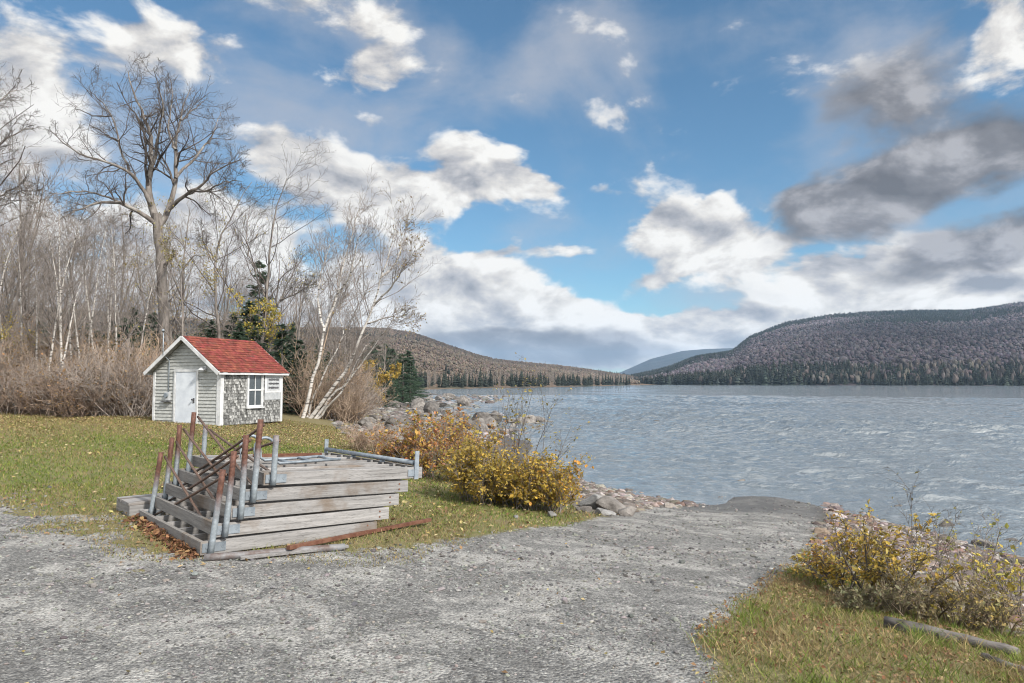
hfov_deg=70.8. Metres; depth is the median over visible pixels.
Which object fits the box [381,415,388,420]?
boulder
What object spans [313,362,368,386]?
bare shrub
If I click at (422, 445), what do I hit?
bush
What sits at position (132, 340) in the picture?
bare shrub
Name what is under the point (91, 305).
bare tree
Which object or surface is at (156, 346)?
bare shrub
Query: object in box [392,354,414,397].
spruce tree
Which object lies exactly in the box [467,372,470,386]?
spruce tree
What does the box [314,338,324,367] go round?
spruce tree
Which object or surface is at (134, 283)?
bare tree
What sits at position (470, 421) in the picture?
boulder
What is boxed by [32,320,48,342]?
spruce tree
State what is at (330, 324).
bare tree
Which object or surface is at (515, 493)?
bush
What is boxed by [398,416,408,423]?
boulder
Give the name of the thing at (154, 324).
spruce tree
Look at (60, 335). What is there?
birch tree
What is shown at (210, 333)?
spruce tree
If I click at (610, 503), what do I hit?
boulder
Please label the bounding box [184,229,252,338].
bare tree
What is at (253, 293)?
spruce tree
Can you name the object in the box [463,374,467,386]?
spruce tree
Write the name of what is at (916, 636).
grass
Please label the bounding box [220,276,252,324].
bare tree
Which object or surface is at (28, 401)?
bare shrub
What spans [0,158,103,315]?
bare tree
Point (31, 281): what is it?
bare tree
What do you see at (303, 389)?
bare shrub
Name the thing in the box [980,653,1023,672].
driftwood log
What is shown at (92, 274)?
bare tree
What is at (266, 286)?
bare tree
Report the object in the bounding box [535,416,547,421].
boulder
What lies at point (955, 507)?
bare sapling
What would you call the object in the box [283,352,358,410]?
bare shrub
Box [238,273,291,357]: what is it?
bare tree
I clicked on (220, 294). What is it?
bare tree
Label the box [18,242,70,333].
bare tree
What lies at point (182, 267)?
bare tree
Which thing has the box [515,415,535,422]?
boulder
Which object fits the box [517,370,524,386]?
spruce tree
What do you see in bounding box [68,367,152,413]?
bare shrub
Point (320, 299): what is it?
bare tree
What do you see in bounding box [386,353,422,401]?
spruce tree
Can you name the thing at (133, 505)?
concrete block
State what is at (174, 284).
bare tree
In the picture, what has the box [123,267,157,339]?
bare tree
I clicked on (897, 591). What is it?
bush
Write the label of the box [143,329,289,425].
shed
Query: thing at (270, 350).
bare tree
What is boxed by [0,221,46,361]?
birch tree
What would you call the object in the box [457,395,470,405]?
boulder
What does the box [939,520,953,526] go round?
boulder
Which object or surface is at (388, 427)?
boulder
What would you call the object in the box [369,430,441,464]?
bush
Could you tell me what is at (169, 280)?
bare tree
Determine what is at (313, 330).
bare tree
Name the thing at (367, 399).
bare shrub
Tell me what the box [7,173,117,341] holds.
bare tree
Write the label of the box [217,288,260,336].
bare tree
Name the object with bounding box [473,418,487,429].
boulder
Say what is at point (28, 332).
bare shrub
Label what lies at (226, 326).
spruce tree
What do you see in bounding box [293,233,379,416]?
birch tree
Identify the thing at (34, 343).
bare shrub
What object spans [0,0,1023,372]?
sky
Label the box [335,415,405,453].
dead weeds
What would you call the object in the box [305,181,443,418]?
birch tree
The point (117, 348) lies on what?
bare shrub
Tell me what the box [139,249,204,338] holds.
bare tree
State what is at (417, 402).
boulder
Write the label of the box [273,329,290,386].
spruce tree
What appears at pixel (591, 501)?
boulder
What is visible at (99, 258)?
birch tree
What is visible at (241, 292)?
bare tree
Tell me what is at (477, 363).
hillside woods
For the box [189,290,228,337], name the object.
bare tree
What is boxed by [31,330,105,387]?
bare shrub
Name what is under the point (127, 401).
bare shrub
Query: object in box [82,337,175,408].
bare shrub
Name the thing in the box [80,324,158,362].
bare shrub
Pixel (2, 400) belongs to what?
bare shrub
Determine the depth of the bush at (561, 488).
12.19 m
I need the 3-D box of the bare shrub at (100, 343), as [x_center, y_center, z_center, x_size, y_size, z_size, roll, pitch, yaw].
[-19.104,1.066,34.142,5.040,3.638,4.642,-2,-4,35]
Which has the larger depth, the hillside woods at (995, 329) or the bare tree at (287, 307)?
the hillside woods at (995, 329)
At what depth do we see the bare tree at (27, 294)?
65.94 m
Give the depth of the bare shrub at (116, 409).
26.26 m
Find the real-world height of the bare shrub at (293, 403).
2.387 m
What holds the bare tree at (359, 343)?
on the ground at (108, 667)
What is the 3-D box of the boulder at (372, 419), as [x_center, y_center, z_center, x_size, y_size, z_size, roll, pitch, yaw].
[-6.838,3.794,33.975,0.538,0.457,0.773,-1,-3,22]
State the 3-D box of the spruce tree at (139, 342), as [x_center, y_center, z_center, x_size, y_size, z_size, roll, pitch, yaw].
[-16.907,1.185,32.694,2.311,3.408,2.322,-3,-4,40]
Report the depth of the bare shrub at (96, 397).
25.69 m
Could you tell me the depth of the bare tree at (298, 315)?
62.06 m
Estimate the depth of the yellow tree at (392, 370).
71.70 m
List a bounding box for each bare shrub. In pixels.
[0,324,44,393]
[0,324,105,368]
[0,330,40,375]
[0,330,53,380]
[0,333,76,378]
[0,339,55,377]
[0,344,65,414]
[0,346,56,375]
[0,362,72,411]
[0,368,56,413]
[0,369,35,411]
[0,380,80,415]
[1,309,85,357]
[1,322,91,364]
[1,332,57,409]
[1,372,67,407]
[2,306,82,363]
[2,325,124,372]
[2,373,62,414]
[3,342,111,376]
[7,328,135,363]
[9,330,143,379]
[11,346,118,412]
[16,364,114,417]
[19,329,150,396]
[20,337,152,416]
[24,306,152,374]
[27,334,162,415]
[27,344,150,414]
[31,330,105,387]
[34,374,106,416]
[38,367,142,415]
[54,325,137,362]
[67,324,168,376]
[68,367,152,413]
[78,377,152,414]
[79,342,156,409]
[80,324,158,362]
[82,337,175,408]
[86,322,167,365]
[91,324,206,415]
[94,328,167,408]
[99,354,152,417]
[106,327,179,361]
[276,350,365,418]
[280,331,371,418]
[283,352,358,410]
[283,362,355,416]
[283,367,316,410]
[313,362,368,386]
[316,368,368,422]
[318,370,399,423]
[319,357,386,394]
[324,369,395,414]
[324,393,380,420]
[326,361,374,398]
[330,378,384,417]
[331,354,394,403]
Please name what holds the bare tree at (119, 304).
on the ground at (108, 667)
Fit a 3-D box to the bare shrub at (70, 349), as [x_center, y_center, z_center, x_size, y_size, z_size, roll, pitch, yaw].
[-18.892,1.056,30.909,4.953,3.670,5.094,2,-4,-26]
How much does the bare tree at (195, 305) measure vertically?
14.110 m
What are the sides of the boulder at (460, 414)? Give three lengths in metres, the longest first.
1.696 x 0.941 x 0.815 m
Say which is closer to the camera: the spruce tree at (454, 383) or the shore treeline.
the spruce tree at (454, 383)
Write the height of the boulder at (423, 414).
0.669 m
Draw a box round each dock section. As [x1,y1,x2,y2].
[139,452,376,555]
[155,437,388,537]
[163,425,398,519]
[178,412,407,502]
[192,425,421,485]
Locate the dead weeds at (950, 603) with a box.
[898,561,1006,630]
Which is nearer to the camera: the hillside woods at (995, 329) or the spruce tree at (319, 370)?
the spruce tree at (319, 370)
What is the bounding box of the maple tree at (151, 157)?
[20,52,255,351]
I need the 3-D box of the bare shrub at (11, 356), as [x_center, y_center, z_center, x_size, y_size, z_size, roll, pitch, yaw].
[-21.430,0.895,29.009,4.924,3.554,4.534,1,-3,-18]
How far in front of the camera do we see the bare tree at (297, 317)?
60.21 m
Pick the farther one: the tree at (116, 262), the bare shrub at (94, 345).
the tree at (116, 262)
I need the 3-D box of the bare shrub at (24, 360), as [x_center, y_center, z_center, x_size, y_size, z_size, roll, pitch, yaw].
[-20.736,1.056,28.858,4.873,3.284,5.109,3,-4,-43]
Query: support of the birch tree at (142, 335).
on the ground at (108, 667)
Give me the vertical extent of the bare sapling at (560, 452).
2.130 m
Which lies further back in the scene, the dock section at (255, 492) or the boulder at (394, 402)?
the boulder at (394, 402)
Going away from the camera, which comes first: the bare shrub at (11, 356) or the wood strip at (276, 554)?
the wood strip at (276, 554)
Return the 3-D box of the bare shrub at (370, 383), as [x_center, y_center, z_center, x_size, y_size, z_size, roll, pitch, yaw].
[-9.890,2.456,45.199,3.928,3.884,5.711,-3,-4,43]
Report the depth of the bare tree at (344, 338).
44.35 m
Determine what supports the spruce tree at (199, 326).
on the ground at (108, 667)
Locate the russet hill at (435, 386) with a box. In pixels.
[6,317,654,388]
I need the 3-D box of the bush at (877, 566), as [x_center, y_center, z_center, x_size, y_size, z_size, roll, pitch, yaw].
[3.418,2.002,6.883,1.457,1.040,1.162,-1,-3,21]
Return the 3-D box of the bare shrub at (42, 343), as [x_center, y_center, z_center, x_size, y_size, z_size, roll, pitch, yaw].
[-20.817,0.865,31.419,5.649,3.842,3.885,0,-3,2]
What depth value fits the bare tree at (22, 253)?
34.52 m
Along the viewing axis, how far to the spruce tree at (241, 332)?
33.51 m
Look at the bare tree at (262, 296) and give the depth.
42.66 m
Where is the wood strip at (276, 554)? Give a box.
[240,544,348,559]
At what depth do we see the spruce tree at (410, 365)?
103.73 m
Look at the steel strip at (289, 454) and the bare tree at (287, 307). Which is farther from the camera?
the bare tree at (287, 307)
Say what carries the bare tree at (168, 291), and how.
on the ground at (108, 667)
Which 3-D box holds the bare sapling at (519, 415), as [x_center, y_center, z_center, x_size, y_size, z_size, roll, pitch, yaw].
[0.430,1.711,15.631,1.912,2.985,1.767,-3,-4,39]
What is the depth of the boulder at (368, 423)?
29.87 m
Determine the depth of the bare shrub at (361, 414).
32.57 m
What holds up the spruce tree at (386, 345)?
on the ground at (108, 667)
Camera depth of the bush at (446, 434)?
17.85 m
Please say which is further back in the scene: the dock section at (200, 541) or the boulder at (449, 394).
the boulder at (449, 394)
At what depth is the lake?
33.65 m
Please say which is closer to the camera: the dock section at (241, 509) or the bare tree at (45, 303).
the dock section at (241, 509)
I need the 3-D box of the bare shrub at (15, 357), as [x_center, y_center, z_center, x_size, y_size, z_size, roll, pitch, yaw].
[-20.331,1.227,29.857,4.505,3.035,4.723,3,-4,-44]
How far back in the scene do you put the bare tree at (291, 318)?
56.07 m
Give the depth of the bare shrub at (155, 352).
29.21 m
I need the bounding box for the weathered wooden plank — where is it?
[204,543,345,560]
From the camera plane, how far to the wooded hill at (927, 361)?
947.20 m
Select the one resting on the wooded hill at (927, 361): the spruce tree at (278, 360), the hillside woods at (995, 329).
the hillside woods at (995, 329)
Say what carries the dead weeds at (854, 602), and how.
on the ground at (108, 667)
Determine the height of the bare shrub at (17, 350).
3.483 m
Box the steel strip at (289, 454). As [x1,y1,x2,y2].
[253,453,321,456]
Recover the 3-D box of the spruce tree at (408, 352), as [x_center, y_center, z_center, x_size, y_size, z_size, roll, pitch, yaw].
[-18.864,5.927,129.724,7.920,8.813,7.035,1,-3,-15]
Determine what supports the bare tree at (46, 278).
on the ground at (108, 667)
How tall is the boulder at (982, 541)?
0.232 m
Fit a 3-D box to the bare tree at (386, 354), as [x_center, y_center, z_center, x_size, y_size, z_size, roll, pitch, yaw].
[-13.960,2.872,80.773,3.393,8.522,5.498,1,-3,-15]
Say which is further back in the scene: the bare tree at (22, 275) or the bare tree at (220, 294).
the bare tree at (220, 294)
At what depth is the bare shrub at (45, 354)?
29.04 m
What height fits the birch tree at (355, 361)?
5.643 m
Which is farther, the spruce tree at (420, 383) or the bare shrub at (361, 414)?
the spruce tree at (420, 383)
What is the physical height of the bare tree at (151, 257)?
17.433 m
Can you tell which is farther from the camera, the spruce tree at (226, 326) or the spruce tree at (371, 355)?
the spruce tree at (371, 355)
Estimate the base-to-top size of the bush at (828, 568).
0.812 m
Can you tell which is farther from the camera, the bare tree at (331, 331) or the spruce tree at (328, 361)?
the spruce tree at (328, 361)
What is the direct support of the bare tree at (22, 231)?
on the ground at (108, 667)
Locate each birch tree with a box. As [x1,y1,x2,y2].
[0,184,97,365]
[0,198,53,339]
[0,209,66,357]
[0,210,109,366]
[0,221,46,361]
[1,203,96,366]
[3,232,79,365]
[10,197,105,377]
[18,230,121,384]
[23,221,122,365]
[26,197,111,361]
[33,184,145,362]
[57,226,145,355]
[68,197,154,359]
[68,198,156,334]
[68,199,147,353]
[82,233,156,352]
[112,241,181,358]
[293,163,392,417]
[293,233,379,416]
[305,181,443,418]
[306,261,387,416]
[314,334,376,418]
[316,285,422,418]
[321,304,363,361]
[333,306,359,382]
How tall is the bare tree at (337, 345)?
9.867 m
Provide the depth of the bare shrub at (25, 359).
29.67 m
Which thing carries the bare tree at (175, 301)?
on the ground at (108, 667)
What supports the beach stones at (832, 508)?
on the ground at (108, 667)
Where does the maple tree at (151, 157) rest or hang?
on the ground at (108, 667)
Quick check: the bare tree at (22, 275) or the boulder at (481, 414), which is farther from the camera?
the boulder at (481, 414)
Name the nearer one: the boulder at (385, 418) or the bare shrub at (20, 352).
the bare shrub at (20, 352)
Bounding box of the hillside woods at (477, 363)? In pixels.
[5,305,639,383]
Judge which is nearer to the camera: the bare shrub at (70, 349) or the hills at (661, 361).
the bare shrub at (70, 349)
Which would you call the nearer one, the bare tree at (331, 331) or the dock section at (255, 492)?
the dock section at (255, 492)
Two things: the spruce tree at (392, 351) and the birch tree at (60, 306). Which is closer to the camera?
the birch tree at (60, 306)
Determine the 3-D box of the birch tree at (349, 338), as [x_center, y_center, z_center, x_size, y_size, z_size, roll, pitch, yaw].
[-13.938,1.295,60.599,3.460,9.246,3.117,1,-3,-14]
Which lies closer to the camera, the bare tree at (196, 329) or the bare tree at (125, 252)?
the bare tree at (196, 329)
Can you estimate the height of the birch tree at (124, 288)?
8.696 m
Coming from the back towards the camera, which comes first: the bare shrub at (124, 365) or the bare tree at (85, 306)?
the bare tree at (85, 306)
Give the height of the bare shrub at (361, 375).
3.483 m
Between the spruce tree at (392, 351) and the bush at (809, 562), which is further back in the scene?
the spruce tree at (392, 351)
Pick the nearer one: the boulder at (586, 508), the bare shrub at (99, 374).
the boulder at (586, 508)
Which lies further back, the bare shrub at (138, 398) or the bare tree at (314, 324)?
the bare tree at (314, 324)
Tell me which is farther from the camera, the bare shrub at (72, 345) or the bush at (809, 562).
the bare shrub at (72, 345)
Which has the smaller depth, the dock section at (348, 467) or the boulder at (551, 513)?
the dock section at (348, 467)
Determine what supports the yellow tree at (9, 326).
on the ground at (108, 667)
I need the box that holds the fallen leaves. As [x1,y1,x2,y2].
[0,411,1023,682]
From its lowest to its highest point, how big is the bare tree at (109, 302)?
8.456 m
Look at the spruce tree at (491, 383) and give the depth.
403.13 m
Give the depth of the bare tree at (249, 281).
46.49 m
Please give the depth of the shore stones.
48.08 m
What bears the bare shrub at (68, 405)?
on the ground at (108, 667)
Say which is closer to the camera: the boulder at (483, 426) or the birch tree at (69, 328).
the birch tree at (69, 328)
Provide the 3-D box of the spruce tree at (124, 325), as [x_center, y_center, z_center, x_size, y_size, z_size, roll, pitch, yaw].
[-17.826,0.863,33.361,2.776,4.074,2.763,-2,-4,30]
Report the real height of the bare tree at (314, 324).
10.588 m
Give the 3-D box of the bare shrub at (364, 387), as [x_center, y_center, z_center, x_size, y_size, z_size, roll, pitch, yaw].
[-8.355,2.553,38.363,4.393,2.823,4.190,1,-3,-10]
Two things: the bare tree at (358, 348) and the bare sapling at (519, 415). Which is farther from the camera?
the bare tree at (358, 348)
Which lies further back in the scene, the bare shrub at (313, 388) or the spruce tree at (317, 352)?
the spruce tree at (317, 352)
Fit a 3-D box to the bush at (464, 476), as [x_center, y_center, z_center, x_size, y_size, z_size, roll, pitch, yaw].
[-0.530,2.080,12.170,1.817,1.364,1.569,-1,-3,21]
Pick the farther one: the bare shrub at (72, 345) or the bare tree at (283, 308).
the bare tree at (283, 308)
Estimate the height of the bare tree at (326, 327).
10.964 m
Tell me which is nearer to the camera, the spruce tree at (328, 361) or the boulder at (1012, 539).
the boulder at (1012, 539)
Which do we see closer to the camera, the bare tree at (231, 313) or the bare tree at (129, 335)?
the bare tree at (129, 335)
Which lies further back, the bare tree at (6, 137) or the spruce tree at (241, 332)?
the spruce tree at (241, 332)
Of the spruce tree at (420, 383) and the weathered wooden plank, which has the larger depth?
the spruce tree at (420, 383)
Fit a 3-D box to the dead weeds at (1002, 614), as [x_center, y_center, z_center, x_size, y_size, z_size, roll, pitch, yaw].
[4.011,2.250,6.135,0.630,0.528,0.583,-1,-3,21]
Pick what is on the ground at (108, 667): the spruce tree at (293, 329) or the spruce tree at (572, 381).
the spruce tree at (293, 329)
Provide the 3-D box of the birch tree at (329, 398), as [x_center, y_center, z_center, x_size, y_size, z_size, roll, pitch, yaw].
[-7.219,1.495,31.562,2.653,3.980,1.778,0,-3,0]
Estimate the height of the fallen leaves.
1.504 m
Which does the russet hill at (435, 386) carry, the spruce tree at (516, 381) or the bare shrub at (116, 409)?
the spruce tree at (516, 381)
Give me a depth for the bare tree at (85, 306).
89.43 m
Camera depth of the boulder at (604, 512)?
12.90 m
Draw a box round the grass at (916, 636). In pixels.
[0,410,1023,682]
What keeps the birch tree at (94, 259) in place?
on the ground at (108, 667)
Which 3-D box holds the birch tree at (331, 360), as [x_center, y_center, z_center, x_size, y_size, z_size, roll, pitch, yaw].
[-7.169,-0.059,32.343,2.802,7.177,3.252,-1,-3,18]
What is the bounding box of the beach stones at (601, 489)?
[525,460,842,530]
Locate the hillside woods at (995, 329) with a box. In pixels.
[627,301,1023,377]
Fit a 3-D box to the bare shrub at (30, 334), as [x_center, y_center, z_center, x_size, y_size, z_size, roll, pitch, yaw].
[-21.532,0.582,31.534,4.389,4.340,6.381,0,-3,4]
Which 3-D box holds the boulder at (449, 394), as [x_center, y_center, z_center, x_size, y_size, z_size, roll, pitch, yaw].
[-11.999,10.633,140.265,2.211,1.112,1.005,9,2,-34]
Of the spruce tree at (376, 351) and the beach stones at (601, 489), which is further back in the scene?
the spruce tree at (376, 351)
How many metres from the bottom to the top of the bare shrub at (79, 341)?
4.318 m
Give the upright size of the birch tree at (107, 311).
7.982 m
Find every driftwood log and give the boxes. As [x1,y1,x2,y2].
[883,616,1020,655]
[935,633,958,643]
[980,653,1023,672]
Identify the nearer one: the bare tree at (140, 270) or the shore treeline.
the bare tree at (140, 270)
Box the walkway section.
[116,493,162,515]
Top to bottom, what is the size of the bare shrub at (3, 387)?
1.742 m
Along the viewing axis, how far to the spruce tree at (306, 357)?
46.96 m
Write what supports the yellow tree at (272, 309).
on the ground at (108, 667)
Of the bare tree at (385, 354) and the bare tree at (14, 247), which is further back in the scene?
the bare tree at (385, 354)
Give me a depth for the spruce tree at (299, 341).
33.35 m
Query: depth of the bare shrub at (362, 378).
43.19 m
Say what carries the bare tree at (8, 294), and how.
on the ground at (108, 667)
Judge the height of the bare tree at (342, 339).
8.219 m
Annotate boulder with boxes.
[362,421,374,427]
[363,417,374,422]
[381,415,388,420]
[384,418,396,424]
[386,425,398,430]
[387,400,398,406]
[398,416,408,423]
[410,397,425,407]
[417,413,428,417]
[423,402,439,414]
[445,393,455,396]
[451,411,466,418]
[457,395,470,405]
[459,419,480,431]
[471,412,490,420]
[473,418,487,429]
[483,417,496,428]
[488,413,502,423]
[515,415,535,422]
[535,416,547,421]
[547,511,556,517]
[576,506,591,512]
[579,494,601,508]
[595,508,615,515]
[596,496,625,511]
[618,506,636,516]
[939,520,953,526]
[971,538,998,547]
[1003,538,1018,540]
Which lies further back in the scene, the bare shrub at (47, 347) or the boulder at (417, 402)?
the boulder at (417, 402)
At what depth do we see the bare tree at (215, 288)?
39.02 m
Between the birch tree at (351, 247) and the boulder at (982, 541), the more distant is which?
the birch tree at (351, 247)
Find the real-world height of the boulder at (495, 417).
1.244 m
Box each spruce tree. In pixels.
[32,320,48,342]
[103,317,137,364]
[121,307,148,353]
[130,332,151,360]
[137,312,159,354]
[194,322,207,336]
[204,319,216,337]
[220,313,243,338]
[229,321,248,339]
[230,260,291,377]
[233,300,271,354]
[267,322,315,412]
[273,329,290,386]
[283,322,303,385]
[283,339,321,414]
[302,345,314,382]
[305,355,331,403]
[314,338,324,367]
[323,351,332,373]
[363,345,400,403]
[367,341,386,393]
[367,344,401,395]
[367,358,406,407]
[374,348,413,403]
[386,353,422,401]
[387,350,430,397]
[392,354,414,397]
[399,361,429,400]
[405,363,429,397]
[452,372,456,386]
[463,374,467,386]
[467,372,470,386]
[476,371,481,386]
[483,372,488,386]
[489,375,493,386]
[511,374,514,386]
[514,372,517,385]
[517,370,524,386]
[525,372,529,386]
[538,371,543,386]
[570,374,576,385]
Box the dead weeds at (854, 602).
[823,580,900,614]
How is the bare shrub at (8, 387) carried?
on the ground at (108, 667)
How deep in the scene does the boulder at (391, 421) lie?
34.22 m
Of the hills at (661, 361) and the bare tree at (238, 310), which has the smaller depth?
the bare tree at (238, 310)
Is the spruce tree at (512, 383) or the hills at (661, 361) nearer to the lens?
the spruce tree at (512, 383)
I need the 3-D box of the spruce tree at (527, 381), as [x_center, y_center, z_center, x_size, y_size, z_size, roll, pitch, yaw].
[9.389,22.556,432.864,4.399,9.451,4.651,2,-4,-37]
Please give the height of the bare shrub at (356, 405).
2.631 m
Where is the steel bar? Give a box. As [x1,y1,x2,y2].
[286,518,431,549]
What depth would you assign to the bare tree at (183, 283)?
38.55 m
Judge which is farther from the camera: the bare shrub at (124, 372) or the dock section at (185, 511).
the bare shrub at (124, 372)
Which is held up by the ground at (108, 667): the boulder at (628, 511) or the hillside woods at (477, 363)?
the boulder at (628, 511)
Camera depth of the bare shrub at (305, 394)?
33.32 m
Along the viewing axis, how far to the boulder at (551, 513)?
11.68 m
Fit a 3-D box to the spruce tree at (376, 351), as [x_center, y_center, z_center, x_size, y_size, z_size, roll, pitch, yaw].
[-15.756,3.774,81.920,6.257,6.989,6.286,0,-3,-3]
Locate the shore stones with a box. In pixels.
[328,394,543,447]
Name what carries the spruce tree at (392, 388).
on the ground at (108, 667)
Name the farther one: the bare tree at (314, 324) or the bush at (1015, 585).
the bare tree at (314, 324)
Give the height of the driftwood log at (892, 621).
0.109 m
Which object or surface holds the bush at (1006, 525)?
on the ground at (108, 667)
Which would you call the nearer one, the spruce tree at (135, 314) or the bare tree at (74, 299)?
the spruce tree at (135, 314)
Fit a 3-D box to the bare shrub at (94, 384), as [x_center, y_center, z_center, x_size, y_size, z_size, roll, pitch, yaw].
[-15.200,1.304,26.900,4.503,3.035,4.722,-1,-3,23]
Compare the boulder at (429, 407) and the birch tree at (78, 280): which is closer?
the birch tree at (78, 280)
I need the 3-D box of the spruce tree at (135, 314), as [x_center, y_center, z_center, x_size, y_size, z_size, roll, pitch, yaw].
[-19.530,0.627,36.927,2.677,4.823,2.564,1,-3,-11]
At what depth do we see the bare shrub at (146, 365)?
27.09 m
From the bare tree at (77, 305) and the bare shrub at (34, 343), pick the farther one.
the bare tree at (77, 305)
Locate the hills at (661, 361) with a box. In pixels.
[620,348,732,374]
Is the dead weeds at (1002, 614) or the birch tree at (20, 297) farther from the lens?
the birch tree at (20, 297)
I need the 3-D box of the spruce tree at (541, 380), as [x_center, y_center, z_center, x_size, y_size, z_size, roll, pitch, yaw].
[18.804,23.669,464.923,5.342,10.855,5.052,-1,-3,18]
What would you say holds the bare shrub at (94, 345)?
on the ground at (108, 667)
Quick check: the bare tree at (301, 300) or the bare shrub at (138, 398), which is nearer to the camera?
the bare shrub at (138, 398)
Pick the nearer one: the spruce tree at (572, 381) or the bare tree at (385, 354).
the bare tree at (385, 354)
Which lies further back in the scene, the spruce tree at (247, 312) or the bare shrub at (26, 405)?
the spruce tree at (247, 312)
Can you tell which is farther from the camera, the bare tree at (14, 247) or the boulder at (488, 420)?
the boulder at (488, 420)
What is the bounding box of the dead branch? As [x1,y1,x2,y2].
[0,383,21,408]
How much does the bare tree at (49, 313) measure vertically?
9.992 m
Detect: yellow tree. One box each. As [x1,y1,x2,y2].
[0,311,35,362]
[224,288,294,356]
[362,359,401,405]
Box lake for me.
[413,385,1023,556]
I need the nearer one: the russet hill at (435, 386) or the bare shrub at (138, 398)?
the bare shrub at (138, 398)
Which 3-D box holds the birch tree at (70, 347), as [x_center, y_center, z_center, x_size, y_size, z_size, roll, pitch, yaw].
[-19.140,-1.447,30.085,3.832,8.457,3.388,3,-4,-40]
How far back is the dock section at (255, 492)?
7.82 m
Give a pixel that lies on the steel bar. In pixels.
(329, 539)
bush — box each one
[365,403,483,480]
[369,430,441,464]
[425,410,517,463]
[432,426,533,504]
[471,441,560,509]
[500,448,593,512]
[789,499,963,616]
[800,536,848,578]
[802,510,889,591]
[874,564,949,621]
[918,508,1022,597]
[958,537,1023,619]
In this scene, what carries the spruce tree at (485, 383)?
on the russet hill at (435, 386)
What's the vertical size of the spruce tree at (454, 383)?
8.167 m
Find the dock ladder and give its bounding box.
[239,434,340,464]
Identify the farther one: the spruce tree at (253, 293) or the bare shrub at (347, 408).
the spruce tree at (253, 293)
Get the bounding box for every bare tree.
[0,61,51,235]
[0,130,60,339]
[0,150,90,344]
[0,152,96,321]
[0,154,102,340]
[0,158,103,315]
[0,160,54,350]
[0,262,30,328]
[2,211,57,345]
[3,208,58,338]
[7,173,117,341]
[16,225,65,332]
[17,258,100,353]
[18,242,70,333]
[51,252,98,344]
[60,251,104,347]
[63,208,137,351]
[71,243,120,349]
[74,246,140,337]
[75,268,113,332]
[96,189,188,338]
[97,165,157,331]
[98,217,176,334]
[101,231,169,335]
[108,195,266,339]
[114,178,219,343]
[117,305,160,351]
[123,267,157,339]
[126,147,304,337]
[126,219,196,330]
[129,168,234,336]
[129,218,213,345]
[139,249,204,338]
[145,258,187,342]
[148,259,204,335]
[171,258,276,334]
[176,257,232,336]
[179,252,214,336]
[184,139,345,346]
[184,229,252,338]
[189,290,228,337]
[193,235,241,338]
[193,254,250,333]
[216,284,260,330]
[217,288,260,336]
[218,261,262,333]
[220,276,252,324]
[233,247,287,350]
[233,263,293,338]
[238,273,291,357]
[244,221,319,356]
[272,277,302,344]
[272,277,304,330]
[275,280,343,361]
[275,300,316,371]
[276,239,344,390]
[277,266,325,358]
[285,268,322,377]
[289,292,349,361]
[293,280,344,359]
[299,283,345,361]
[300,292,343,368]
[303,289,345,363]
[316,311,347,408]
[321,291,366,373]
[322,315,344,372]
[336,317,368,365]
[338,310,356,363]
[342,313,366,378]
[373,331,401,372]
[376,327,401,406]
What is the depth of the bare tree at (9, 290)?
36.73 m
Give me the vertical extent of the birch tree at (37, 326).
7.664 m
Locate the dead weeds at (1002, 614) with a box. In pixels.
[947,574,1023,638]
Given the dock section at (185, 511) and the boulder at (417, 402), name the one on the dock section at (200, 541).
the dock section at (185, 511)
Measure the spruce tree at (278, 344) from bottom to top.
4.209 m
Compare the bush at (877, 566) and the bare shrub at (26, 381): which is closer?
the bush at (877, 566)
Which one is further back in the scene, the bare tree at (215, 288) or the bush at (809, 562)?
the bare tree at (215, 288)
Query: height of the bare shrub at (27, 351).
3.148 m
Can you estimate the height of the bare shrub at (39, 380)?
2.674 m
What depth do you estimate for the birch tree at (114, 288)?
29.83 m
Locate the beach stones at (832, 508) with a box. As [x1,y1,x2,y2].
[607,490,1023,637]
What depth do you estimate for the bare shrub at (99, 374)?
26.91 m
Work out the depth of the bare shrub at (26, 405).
26.26 m
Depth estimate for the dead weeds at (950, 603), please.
6.18 m
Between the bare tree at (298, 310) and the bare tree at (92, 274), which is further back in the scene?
the bare tree at (298, 310)
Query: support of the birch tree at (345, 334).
on the ground at (108, 667)
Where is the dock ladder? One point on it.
(302, 459)
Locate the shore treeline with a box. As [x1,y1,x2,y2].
[631,355,1023,385]
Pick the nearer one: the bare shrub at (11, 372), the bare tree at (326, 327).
the bare shrub at (11, 372)
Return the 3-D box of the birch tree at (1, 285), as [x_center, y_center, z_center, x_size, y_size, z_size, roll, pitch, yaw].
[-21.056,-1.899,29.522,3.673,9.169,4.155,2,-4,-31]
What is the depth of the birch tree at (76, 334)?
29.64 m
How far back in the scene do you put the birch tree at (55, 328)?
28.40 m
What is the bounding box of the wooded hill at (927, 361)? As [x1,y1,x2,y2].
[684,303,1023,385]
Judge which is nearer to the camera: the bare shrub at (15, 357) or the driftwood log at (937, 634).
the driftwood log at (937, 634)
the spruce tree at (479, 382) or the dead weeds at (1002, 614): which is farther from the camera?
the spruce tree at (479, 382)
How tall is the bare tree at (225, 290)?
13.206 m
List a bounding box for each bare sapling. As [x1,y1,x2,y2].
[493,352,577,465]
[513,398,591,463]
[883,466,975,584]
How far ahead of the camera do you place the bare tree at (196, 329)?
43.29 m
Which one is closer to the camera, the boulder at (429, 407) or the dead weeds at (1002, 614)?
the dead weeds at (1002, 614)
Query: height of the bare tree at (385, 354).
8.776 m
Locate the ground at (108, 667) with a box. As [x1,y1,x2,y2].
[0,389,1023,682]

